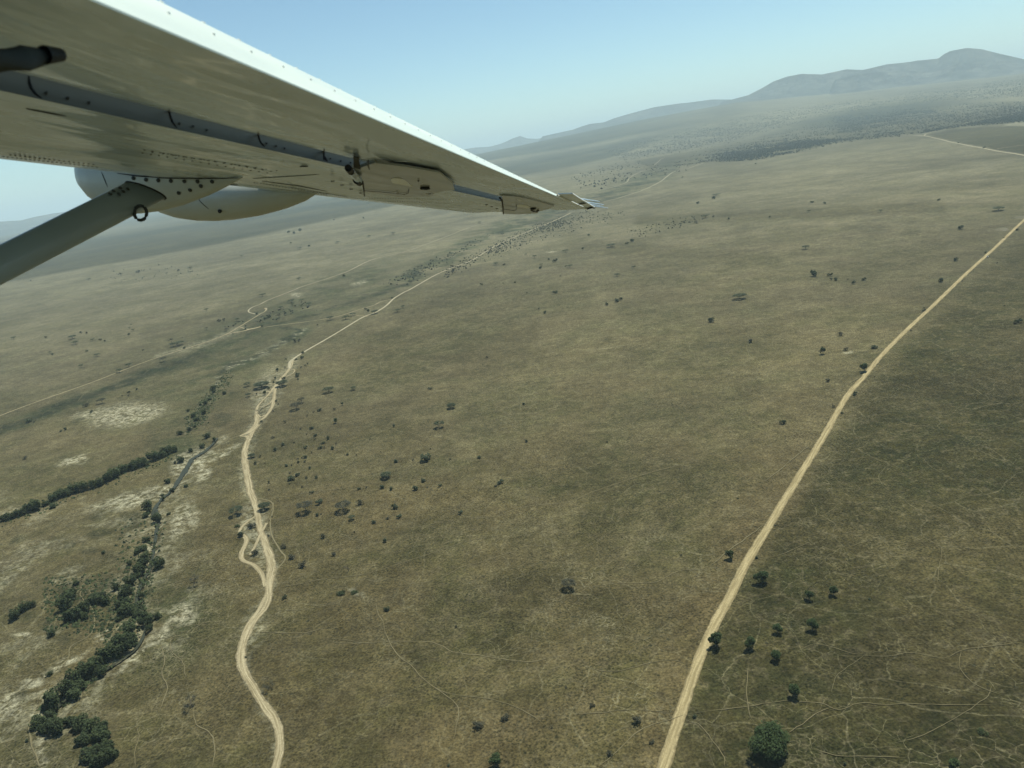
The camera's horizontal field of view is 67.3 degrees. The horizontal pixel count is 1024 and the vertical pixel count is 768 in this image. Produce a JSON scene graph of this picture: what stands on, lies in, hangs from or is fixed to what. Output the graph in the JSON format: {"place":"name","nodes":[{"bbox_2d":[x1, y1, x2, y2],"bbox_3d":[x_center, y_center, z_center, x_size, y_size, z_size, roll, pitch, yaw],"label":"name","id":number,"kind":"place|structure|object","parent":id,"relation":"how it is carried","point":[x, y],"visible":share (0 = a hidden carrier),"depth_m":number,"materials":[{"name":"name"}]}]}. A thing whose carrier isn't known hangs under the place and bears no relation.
{"place":"outdoors","nodes":[
{"label":"outdoors","id":0,"kind":"place"},
{"bbox_2d":[0,212,64,235],"bbox_3d":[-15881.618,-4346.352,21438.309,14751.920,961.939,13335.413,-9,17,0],"label":"hill","id":1,"kind":"structure","parent":0,"point":[13,227],"depth_m":21505.52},
{"bbox_2d":[0,313,260,415],"bbox_3d":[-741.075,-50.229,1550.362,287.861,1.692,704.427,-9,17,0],"label":"dirt road","id":2,"kind":"structure","parent":0,"point":[132,366],"depth_m":1483.60,"materials":[{"name":"soil"}]},
{"bbox_2d":[48,438,217,718],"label":"stream water","id":3,"kind":"structure","parent":0,"point":[179,479],"depth_m":733.43,"materials":[{"name":"grey liquid"}]},
{"bbox_2d":[240,424,260,435],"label":"sand track","id":4,"kind":"structure","parent":0,"point":[252,428],"depth_m":995.08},
{"bbox_2d":[238,516,265,586],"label":"sand track","id":5,"kind":"structure","parent":0,"point":[257,568],"depth_m":657.16,"materials":[{"name":"sand"}]},
{"bbox_2d":[239,595,266,646],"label":"sand track","id":6,"kind":"structure","parent":0,"point":[257,611],"depth_m":560.96,"materials":[{"name":"sand"}]},
{"bbox_2d":[249,523,267,554],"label":"sand track","id":7,"kind":"structure","parent":0,"point":[258,537],"depth_m":687.86,"materials":[{"name":"sand"}]},
{"bbox_2d":[235,360,293,767],"bbox_3d":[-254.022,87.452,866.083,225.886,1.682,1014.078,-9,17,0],"label":"sand track","id":8,"kind":"structure","parent":0,"point":[269,712],"depth_m":574.15,"materials":[{"name":"sand"}]},
{"bbox_2d":[259,385,276,420],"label":"sand track","id":9,"kind":"structure","parent":0,"point":[272,405],"depth_m":1097.89,"materials":[{"name":"sand"}]},
{"bbox_2d":[257,498,285,574],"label":"sand track","id":10,"kind":"structure","parent":0,"point":[280,550],"depth_m":685.12,"materials":[{"name":"sand"}]},
{"bbox_2d":[0,0,605,284],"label":"airplane wing","id":11,"kind":"structure","parent":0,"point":[126,109],"depth_m":2.24,"materials":[{"name":"metal"}]},
{"bbox_2d":[248,216,514,313],"bbox_3d":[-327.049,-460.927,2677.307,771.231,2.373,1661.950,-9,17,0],"label":"dirt road","id":12,"kind":"structure","parent":0,"point":[355,267],"depth_m":2461.76,"materials":[{"name":"soil"}]},
{"bbox_2d":[288,213,569,367],"bbox_3d":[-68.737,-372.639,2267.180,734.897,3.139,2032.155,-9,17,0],"label":"sand track","id":13,"kind":"structure","parent":0,"point":[289,363],"depth_m":1691.08,"materials":[{"name":"sand"}]},
{"bbox_2d":[464,136,540,153],"bbox_3d":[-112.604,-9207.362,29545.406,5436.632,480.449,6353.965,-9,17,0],"label":"hill","id":14,"kind":"structure","parent":0,"point":[517,141],"depth_m":28629.51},
{"bbox_2d":[0,73,1023,767],"bbox_3d":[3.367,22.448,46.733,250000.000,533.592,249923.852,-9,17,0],"label":"ground","id":15,"kind":"structure","parent":0,"point":[910,483],"depth_m":775.34,"materials":[{"name":"plant"}]},
{"bbox_2d":[3,512,15,520],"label":"riverside bush","id":16,"kind":"object","parent":15,"relation":"on","point":[8,515],"visible":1,"depth_m":815.40,"materials":[{"name":"green plant"}]},
{"bbox_2d":[8,606,20,619],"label":"riverside bush","id":17,"kind":"object","parent":15,"relation":"on","point":[15,613],"visible":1,"depth_m":610.11,"materials":[{"name":"green plant"}]},
{"bbox_2d":[13,508,25,516],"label":"riverside bush","id":18,"kind":"object","parent":15,"relation":"on","point":[19,512],"visible":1,"depth_m":820.79,"materials":[{"name":"green plant"}]},
{"bbox_2d":[18,601,30,611],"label":"riverside bush","id":19,"kind":"object","parent":15,"relation":"on","point":[23,607],"visible":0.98,"depth_m":621.21,"materials":[{"name":"green plant"}]},
{"bbox_2d":[28,716,38,765],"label":"footpath","id":20,"kind":"structure","parent":15,"relation":"on","point":[30,736],"depth_m":464.60,"materials":[{"name":"soil"}]},
{"bbox_2d":[27,499,40,512],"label":"riverside bush","id":21,"kind":"object","parent":15,"relation":"on","point":[35,504],"visible":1,"depth_m":828.05,"materials":[{"name":"green plant"}]},
{"bbox_2d":[27,713,46,730],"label":"riverside bush","id":22,"kind":"object","parent":15,"relation":"on","point":[36,720],"visible":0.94,"depth_m":477.73,"materials":[{"name":"green plant"}]},
{"bbox_2d":[39,717,53,734],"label":"riverside bush","id":23,"kind":"object","parent":15,"relation":"on","point":[47,721],"visible":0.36,"depth_m":471.66,"materials":[{"name":"green plant"}]},
{"bbox_2d":[44,708,54,718],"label":"riverside bush","id":24,"kind":"object","parent":15,"relation":"on","point":[49,713],"visible":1,"depth_m":485.13,"materials":[{"name":"green plant"}]},
{"bbox_2d":[41,686,59,709],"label":"riverside bush","id":25,"kind":"object","parent":15,"relation":"on","point":[51,698],"visible":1,"depth_m":491.97,"materials":[{"name":"green plant"}]},
{"bbox_2d":[48,492,57,500],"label":"riverside bush","id":26,"kind":"object","parent":15,"relation":"on","point":[53,497],"visible":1,"depth_m":848.52,"materials":[{"name":"green plant"}]},
{"bbox_2d":[45,716,62,735],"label":"riverside bush","id":27,"kind":"object","parent":15,"relation":"on","point":[55,727],"visible":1,"depth_m":467.63,"materials":[{"name":"green plant"}]},
{"bbox_2d":[54,488,64,497],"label":"riverside bush","id":28,"kind":"object","parent":15,"relation":"on","point":[58,492],"visible":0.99,"depth_m":856.01,"materials":[{"name":"green plant"}]},
{"bbox_2d":[54,591,72,610],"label":"riverside bush","id":29,"kind":"object","parent":15,"relation":"on","point":[64,600],"visible":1,"depth_m":612.80,"materials":[{"name":"green plant"}]},
{"bbox_2d":[56,679,75,696],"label":"riverside bush","id":30,"kind":"object","parent":15,"relation":"on","point":[66,685],"visible":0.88,"depth_m":503.96,"materials":[{"name":"green plant"}]},
{"bbox_2d":[58,587,76,597],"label":"riverside bush","id":31,"kind":"object","parent":15,"relation":"on","point":[74,591],"visible":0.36,"depth_m":630.24,"materials":[{"name":"green plant"}]},
{"bbox_2d":[61,716,75,725],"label":"riverside bush","id":32,"kind":"object","parent":15,"relation":"on","point":[66,721],"visible":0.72,"depth_m":473.85,"materials":[{"name":"green plant"}]},
{"bbox_2d":[62,607,82,620],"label":"riverside bush","id":33,"kind":"object","parent":15,"relation":"on","point":[72,613],"visible":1,"depth_m":593.97,"materials":[{"name":"green plant"}]},
{"bbox_2d":[64,668,80,680],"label":"riverside bush","id":34,"kind":"object","parent":15,"relation":"on","point":[72,673],"visible":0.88,"depth_m":514.08,"materials":[{"name":"green plant"}]},
{"bbox_2d":[65,685,81,700],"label":"riverside bush","id":35,"kind":"object","parent":15,"relation":"on","point":[74,693],"visible":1,"depth_m":498.70,"materials":[{"name":"green plant"}]},
{"bbox_2d":[66,481,82,491],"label":"riverside bush","id":36,"kind":"object","parent":15,"relation":"on","point":[76,487],"visible":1,"depth_m":864.79,"materials":[{"name":"green plant"}]},
{"bbox_2d":[56,574,94,673],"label":"footpath","id":37,"kind":"structure","parent":15,"relation":"on","point":[84,638],"depth_m":572.28,"materials":[{"name":"soil"}]},
{"bbox_2d":[69,712,88,732],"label":"riverside bush","id":38,"kind":"object","parent":15,"relation":"on","point":[77,723],"visible":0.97,"depth_m":469.19,"materials":[{"name":"green plant"}]},
{"bbox_2d":[73,676,85,688],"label":"riverside bush","id":39,"kind":"object","parent":15,"relation":"on","point":[80,682],"visible":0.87,"depth_m":509.10,"materials":[{"name":"green plant"}]},
{"bbox_2d":[73,731,88,745],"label":"riverside bush","id":40,"kind":"object","parent":15,"relation":"on","point":[80,738],"visible":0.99,"depth_m":455.90,"materials":[{"name":"green plant"}]},
{"bbox_2d":[75,601,90,613],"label":"riverside bush","id":41,"kind":"object","parent":15,"relation":"on","point":[84,606],"visible":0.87,"depth_m":602.34,"materials":[{"name":"green plant"}]},
{"bbox_2d":[79,480,88,489],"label":"riverside bush","id":42,"kind":"object","parent":15,"relation":"on","point":[84,485],"visible":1,"depth_m":866.99,"materials":[{"name":"green plant"}]},
{"bbox_2d":[74,661,94,679],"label":"riverside bush","id":43,"kind":"object","parent":15,"relation":"on","point":[83,668],"visible":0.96,"depth_m":519.11,"materials":[{"name":"green plant"}]},
{"bbox_2d":[78,743,100,761],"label":"riverside bush","id":44,"kind":"object","parent":15,"relation":"on","point":[93,750],"visible":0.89,"depth_m":442.83,"materials":[{"name":"green plant"}]},
{"bbox_2d":[81,716,99,733],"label":"riverside bush","id":45,"kind":"object","parent":15,"relation":"on","point":[88,724],"visible":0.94,"depth_m":466.70,"materials":[{"name":"green plant"}]},
{"bbox_2d":[86,656,103,672],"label":"riverside bush","id":46,"kind":"object","parent":15,"relation":"on","point":[95,661],"visible":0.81,"depth_m":527.36,"materials":[{"name":"green plant"}]},
{"bbox_2d":[87,753,107,767],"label":"riverside bush","id":47,"kind":"object","parent":15,"relation":"on","point":[94,763],"visible":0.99,"depth_m":435.69,"materials":[{"name":"green plant"}]},
{"bbox_2d":[93,477,104,486],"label":"riverside bush","id":48,"kind":"object","parent":15,"relation":"on","point":[99,481],"visible":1,"depth_m":874.73,"materials":[{"name":"green plant"}]},
{"bbox_2d":[92,591,106,603],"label":"riverside bush","id":49,"kind":"object","parent":15,"relation":"on","point":[97,599],"visible":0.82,"depth_m":616.62,"materials":[{"name":"green plant"}]},
{"bbox_2d":[93,664,106,676],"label":"riverside bush","id":50,"kind":"object","parent":15,"relation":"on","point":[101,669],"visible":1,"depth_m":519.79,"materials":[{"name":"green plant"}]},
{"bbox_2d":[92,720,108,732],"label":"riverside bush","id":51,"kind":"object","parent":15,"relation":"on","point":[102,723],"visible":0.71,"depth_m":465.47,"materials":[{"name":"green plant"}]},
{"bbox_2d":[91,726,111,740],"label":"riverside bush","id":52,"kind":"object","parent":15,"relation":"on","point":[101,734],"visible":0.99,"depth_m":456.12,"materials":[{"name":"green plant"}]},
{"bbox_2d":[94,642,113,661],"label":"riverside bush","id":53,"kind":"object","parent":15,"relation":"on","point":[103,652],"visible":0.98,"depth_m":534.12,"materials":[{"name":"green plant"}]},
{"bbox_2d":[100,595,110,603],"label":"riverside bush","id":54,"kind":"object","parent":15,"relation":"on","point":[105,599],"visible":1,"depth_m":612.09,"materials":[{"name":"green plant"}]},
{"bbox_2d":[94,747,118,761],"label":"riverside bush","id":55,"kind":"object","parent":15,"relation":"on","point":[110,752],"visible":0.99,"depth_m":438.71,"materials":[{"name":"green plant"}]},
{"bbox_2d":[102,472,111,481],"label":"riverside bush","id":56,"kind":"object","parent":15,"relation":"on","point":[105,476],"visible":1,"depth_m":884.77,"materials":[{"name":"green plant"}]},
{"bbox_2d":[100,738,114,750],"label":"riverside bush","id":57,"kind":"object","parent":15,"relation":"on","point":[106,743],"visible":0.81,"depth_m":446.97,"materials":[{"name":"green plant"}]},
{"bbox_2d":[107,468,119,480],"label":"riverside bush","id":58,"kind":"object","parent":15,"relation":"on","point":[115,472],"visible":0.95,"depth_m":892.09,"materials":[{"name":"green plant"}]},
{"bbox_2d":[105,644,124,658],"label":"riverside bush","id":59,"kind":"object","parent":15,"relation":"on","point":[117,651],"visible":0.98,"depth_m":538.07,"materials":[{"name":"green plant"}]},
{"bbox_2d":[2,370,232,717],"bbox_3d":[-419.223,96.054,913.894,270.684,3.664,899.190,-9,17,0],"label":"bank scrub","id":60,"kind":"object","parent":15,"relation":"on","point":[102,624],"visible":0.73,"depth_m":637.20,"materials":[{"name":"green plant"}]},
{"bbox_2d":[114,464,128,472],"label":"riverside bush","id":61,"kind":"object","parent":15,"relation":"on","point":[122,469],"visible":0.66,"depth_m":906.84,"materials":[{"name":"green plant"}]},
{"bbox_2d":[110,632,133,648],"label":"riverside bush","id":62,"kind":"object","parent":15,"relation":"on","point":[118,638],"visible":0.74,"depth_m":548.14,"materials":[{"name":"green plant"}]},
{"bbox_2d":[113,596,131,606],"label":"riverside bush","id":63,"kind":"object","parent":15,"relation":"on","point":[125,599],"visible":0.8,"depth_m":603.92,"materials":[{"name":"green plant"}]},
{"bbox_2d":[117,584,133,596],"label":"riverside bush","id":64,"kind":"object","parent":15,"relation":"on","point":[125,591],"visible":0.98,"depth_m":620.27,"materials":[{"name":"green plant"}]},
{"bbox_2d":[116,602,135,615],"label":"riverside bush","id":65,"kind":"object","parent":15,"relation":"on","point":[125,609],"visible":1,"depth_m":590.80,"materials":[{"name":"green plant"}]},
{"bbox_2d":[119,639,134,652],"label":"riverside bush","id":66,"kind":"object","parent":15,"relation":"on","point":[128,644],"visible":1,"depth_m":542.98,"materials":[{"name":"green plant"}]},
{"bbox_2d":[122,617,135,632],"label":"riverside bush","id":67,"kind":"object","parent":15,"relation":"on","point":[129,627],"visible":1,"depth_m":564.80,"materials":[{"name":"green plant"}]},
{"bbox_2d":[122,576,135,584],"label":"riverside bush","id":68,"kind":"object","parent":15,"relation":"on","point":[131,580],"visible":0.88,"depth_m":635.73,"materials":[{"name":"green plant"}]},
{"bbox_2d":[128,459,138,469],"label":"riverside bush","id":69,"kind":"object","parent":15,"relation":"on","point":[134,463],"visible":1,"depth_m":913.04,"materials":[{"name":"green plant"}]},
{"bbox_2d":[131,562,144,573],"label":"riverside bush","id":70,"kind":"object","parent":15,"relation":"on","point":[138,567],"visible":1,"depth_m":652.76,"materials":[{"name":"green plant"}]},
{"bbox_2d":[136,457,148,466],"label":"riverside bush","id":71,"kind":"object","parent":15,"relation":"on","point":[142,461],"visible":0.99,"depth_m":919.75,"materials":[{"name":"green plant"}]},
{"bbox_2d":[140,499,151,509],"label":"riverside bush","id":72,"kind":"object","parent":15,"relation":"on","point":[146,503],"visible":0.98,"depth_m":790.20,"materials":[{"name":"green plant"}]},
{"bbox_2d":[142,612,153,625],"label":"riverside bush","id":73,"kind":"object","parent":15,"relation":"on","point":[148,620],"visible":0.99,"depth_m":574.77,"materials":[{"name":"green plant"}]},
{"bbox_2d":[145,450,159,459],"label":"riverside bush","id":74,"kind":"object","parent":15,"relation":"on","point":[151,456],"visible":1,"depth_m":932.74,"materials":[{"name":"green plant"}]},
{"bbox_2d":[150,512,162,521],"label":"riverside bush","id":75,"kind":"object","parent":15,"relation":"on","point":[156,518],"visible":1,"depth_m":754.89,"materials":[{"name":"green plant"}]},
{"bbox_2d":[152,557,164,569],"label":"riverside bush","id":76,"kind":"object","parent":15,"relation":"on","point":[158,563],"visible":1,"depth_m":658.90,"materials":[{"name":"green plant"}]},
{"bbox_2d":[159,445,170,453],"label":"riverside bush","id":77,"kind":"object","parent":15,"relation":"on","point":[167,448],"visible":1,"depth_m":946.25,"materials":[{"name":"green plant"}]},
{"bbox_2d":[193,712,215,765],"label":"footpath","id":78,"kind":"structure","parent":15,"relation":"on","point":[212,736],"depth_m":446.76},
{"bbox_2d":[295,500,311,512],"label":"acacia tree","id":79,"kind":"object","parent":15,"relation":"on","point":[306,504],"visible":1,"depth_m":726.91,"materials":[{"name":"green plant"}]},
{"bbox_2d":[334,500,350,509],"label":"acacia tree","id":80,"kind":"object","parent":15,"relation":"on","point":[339,505],"visible":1,"depth_m":717.28,"materials":[{"name":"green plant"}]},
{"bbox_2d":[110,163,701,326],"bbox_3d":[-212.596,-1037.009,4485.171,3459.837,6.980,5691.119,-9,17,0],"label":"valley scrub","id":81,"kind":"object","parent":15,"relation":"on","point":[506,247],"visible":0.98,"depth_m":2441.07,"materials":[{"name":"green plant"}]},
{"bbox_2d":[376,604,458,742],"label":"footpath","id":82,"kind":"structure","parent":15,"relation":"on","point":[415,669],"depth_m":478.01,"materials":[{"name":"soil"}]},
{"bbox_2d":[420,452,430,461],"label":"thorn shrub","id":83,"kind":"object","parent":15,"relation":"on","point":[424,457],"visible":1,"depth_m":806.69,"materials":[{"name":"green plant"}]},
{"bbox_2d":[319,640,573,661],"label":"footpath","id":84,"kind":"structure","parent":15,"relation":"on","point":[457,652],"depth_m":488.29,"materials":[{"name":"soil"}]},
{"bbox_2d":[427,684,542,723],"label":"footpath","id":85,"kind":"structure","parent":15,"relation":"on","point":[491,699],"depth_m":443.34,"materials":[{"name":"soil"}]},
{"bbox_2d":[488,751,500,767],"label":"tree","id":86,"kind":"object","parent":15,"relation":"on","point":[495,758],"visible":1,"depth_m":392.43,"materials":[{"name":"green plant"}]},
{"bbox_2d":[561,578,575,587],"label":"acacia tree","id":87,"kind":"object","parent":15,"relation":"on","point":[568,583],"visible":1,"depth_m":539.90,"materials":[{"name":"green plant"}]},
{"bbox_2d":[603,715,681,762],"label":"footpath","id":88,"kind":"structure","parent":15,"relation":"on","point":[635,733],"depth_m":402.39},
{"bbox_2d":[708,632,721,646],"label":"tree","id":89,"kind":"object","parent":15,"relation":"on","point":[715,637],"visible":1,"depth_m":456.78,"materials":[{"name":"green plant"}]},
{"bbox_2d":[744,636,754,648],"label":"tree","id":90,"kind":"object","parent":15,"relation":"on","point":[749,641],"visible":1,"depth_m":450.62,"materials":[{"name":"green plant"}]},
{"bbox_2d":[753,570,768,582],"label":"tree","id":91,"kind":"object","parent":15,"relation":"on","point":[763,575],"visible":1,"depth_m":511.62,"materials":[{"name":"green plant"}]},
{"bbox_2d":[748,720,790,762],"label":"broad tree","id":92,"kind":"object","parent":15,"relation":"on","point":[770,740],"visible":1,"depth_m":373.34,"materials":[{"name":"green plant"}]},
{"bbox_2d":[771,650,780,659],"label":"tree","id":93,"kind":"object","parent":15,"relation":"on","point":[776,654],"visible":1,"depth_m":438.63,"materials":[{"name":"green plant"}]},
{"bbox_2d":[772,623,782,633],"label":"tree","id":94,"kind":"object","parent":15,"relation":"on","point":[778,627],"visible":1,"depth_m":461.21,"materials":[{"name":"green plant"}]},
{"bbox_2d":[788,683,800,696],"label":"tree","id":95,"kind":"object","parent":15,"relation":"on","point":[793,689],"visible":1,"depth_m":409.01,"materials":[{"name":"green plant"}]},
{"bbox_2d":[574,77,1023,188],"bbox_3d":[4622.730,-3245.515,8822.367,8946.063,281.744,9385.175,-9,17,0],"label":"scrub","id":96,"kind":"object","parent":15,"relation":"on","point":[757,130],"visible":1,"depth_m":10309.44,"materials":[{"name":"green plant"}]},
{"bbox_2d":[806,618,818,630],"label":"tree","id":97,"kind":"object","parent":15,"relation":"on","point":[813,623],"visible":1,"depth_m":458.84,"materials":[{"name":"green plant"}]},
{"bbox_2d":[690,700,989,713],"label":"footpath","id":98,"kind":"structure","parent":15,"relation":"on","point":[852,704],"depth_m":399.16,"materials":[{"name":"soil"}]},
{"bbox_2d":[674,101,1023,167],"bbox_3d":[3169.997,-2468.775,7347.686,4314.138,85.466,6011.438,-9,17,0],"label":"woodland","id":99,"kind":"object","parent":15,"relation":"on","point":[758,153],"visible":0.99,"depth_m":6170.39,"materials":[{"name":"green plant"}]},
{"bbox_2d":[889,683,993,744],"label":"footpath","id":100,"kind":"structure","parent":15,"relation":"on","point":[948,721],"depth_m":379.62,"materials":[{"name":"soil"}]},
{"bbox_2d":[866,642,1019,657],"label":"footpath","id":101,"kind":"structure","parent":15,"relation":"on","point":[949,656],"depth_m":426.12,"materials":[{"name":"soil"}]},
{"bbox_2d":[948,757,959,767],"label":"tree","id":102,"kind":"object","parent":15,"relation":"on","point":[953,763],"visible":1,"depth_m":352.18,"materials":[{"name":"green plant"}]},
{"bbox_2d":[0,0,1023,221],"label":"sky","id":103,"kind":"structure","parent":0,"point":[468,74],"materials":[{"name":"blue"}]},
{"bbox_2d":[538,100,727,141],"bbox_3d":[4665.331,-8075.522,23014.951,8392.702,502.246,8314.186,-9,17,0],"label":"hill","id":104,"kind":"structure","parent":0,"point":[658,111],"depth_m":22033.22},
{"bbox_2d":[656,219,1023,767],"bbox_3d":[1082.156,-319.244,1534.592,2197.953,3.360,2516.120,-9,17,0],"label":"dirt road","id":105,"kind":"structure","parent":0,"point":[666,756],"depth_m":535.84,"materials":[{"name":"soil"}]},
{"bbox_2d":[718,48,1023,105],"bbox_3d":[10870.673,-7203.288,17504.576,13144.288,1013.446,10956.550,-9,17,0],"label":"mountain range","id":106,"kind":"structure","parent":0,"point":[981,63],"depth_m":16965.57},
{"bbox_2d":[829,62,1021,93],"bbox_3d":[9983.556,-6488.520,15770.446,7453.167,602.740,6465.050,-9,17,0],"label":"mountain range","id":107,"kind":"structure","parent":0,"point":[878,80],"depth_m":15840.55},
{"bbox_2d":[892,135,1023,155],"bbox_3d":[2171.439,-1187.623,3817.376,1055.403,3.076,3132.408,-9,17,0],"label":"dirt road","id":108,"kind":"structure","parent":0,"point":[972,146],"depth_m":3513.50,"materials":[{"name":"soil"}]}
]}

